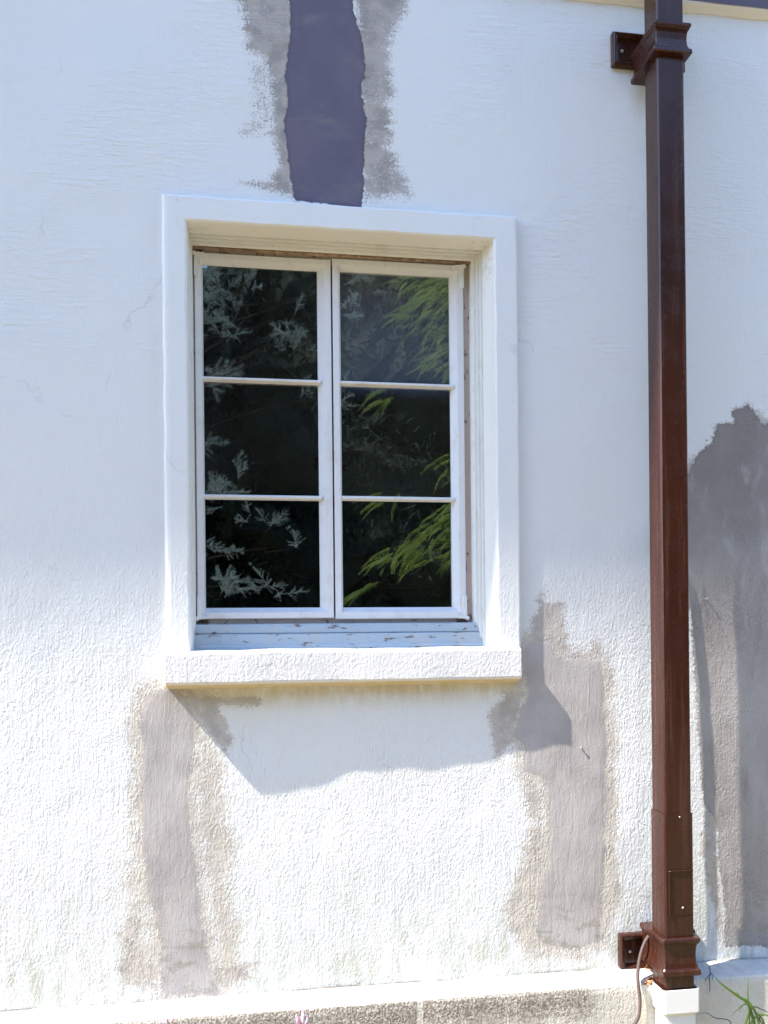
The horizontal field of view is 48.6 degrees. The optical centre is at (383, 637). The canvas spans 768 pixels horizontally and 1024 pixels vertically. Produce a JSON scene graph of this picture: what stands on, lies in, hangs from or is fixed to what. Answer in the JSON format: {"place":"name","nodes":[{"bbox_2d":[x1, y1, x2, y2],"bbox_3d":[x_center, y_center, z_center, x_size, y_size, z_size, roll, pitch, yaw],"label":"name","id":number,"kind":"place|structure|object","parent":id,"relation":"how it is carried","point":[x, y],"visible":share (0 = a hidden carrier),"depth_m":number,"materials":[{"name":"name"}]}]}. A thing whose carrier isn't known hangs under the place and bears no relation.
{"place":"outdoors","nodes":[
{"label":"outdoors","id":0,"kind":"place"},
{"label":"ground","id":1,"kind":"structure","parent":0,"visible":0},
{"bbox_2d":[158,1018,173,1023],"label":"flower","id":2,"kind":"object","parent":1,"relation":"on","point":[166,1021],"visible":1,"depth_m":2.03,"materials":[{"name":"white plant"}]},
{"bbox_2d":[295,1009,308,1023],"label":"flower","id":3,"kind":"object","parent":1,"relation":"on","point":[304,1019],"visible":1,"depth_m":2.08,"materials":[{"name":"pink plant"}]},
{"bbox_2d":[0,0,767,1023],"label":"house wall","id":4,"kind":"structure","parent":1,"relation":"on","point":[408,854],"depth_m":2.44,"materials":[{"name":"paint"}]},
{"bbox_2d":[162,194,520,688],"bbox_3d":[-0.116,-0.543,2.492,1.014,1.369,0.263,-1,0,-9],"label":"casement window","id":5,"kind":"structure","parent":4,"relation":"attached to","point":[471,634],"depth_m":2.47,"materials":[{"name":"paint"}]},
{"bbox_2d":[193,248,471,623],"bbox_3d":[-0.139,-0.596,2.534,0.849,1.105,0.032,-1,0,-9],"label":"window frame","id":6,"kind":"structure","parent":5,"relation":"in","point":[466,271],"depth_m":2.56,"materials":[{"name":"white wood"}]},
{"bbox_2d":[646,977,652,984],"bbox_3d":[0.768,0.994,2.464,0.026,0.026,0.018,-1,0,-9],"label":"dry leaf","id":7,"kind":"object","parent":4,"relation":"on","point":[650,981],"visible":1,"depth_m":2.46,"materials":[{"name":"beige plant"}]},
{"bbox_2d":[610,0,701,990],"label":"downspout","id":8,"kind":"object","parent":4,"relation":"attached to","point":[656,55],"visible":1,"depth_m":2.40,"materials":[{"name":"brown metal"}]},
{"bbox_2d":[633,935,648,1023],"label":"cord","id":9,"kind":"object","parent":8,"relation":"hanging from","point":[646,939],"visible":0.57,"depth_m":2.44,"materials":[{"name":"grey rubber"}]},
{"bbox_2d":[653,981,698,1023],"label":"drain socket","id":10,"kind":"object","parent":4,"relation":"attached to","point":[676,1006],"visible":0.86,"depth_m":2.39,"materials":[{"name":"white plastic"}]},
{"bbox_2d":[694,977,767,1023],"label":"grass plant","id":11,"kind":"object","parent":1,"relation":"on","point":[750,1007],"depth_m":2.35,"materials":[{"name":"green plant"}]}
]}

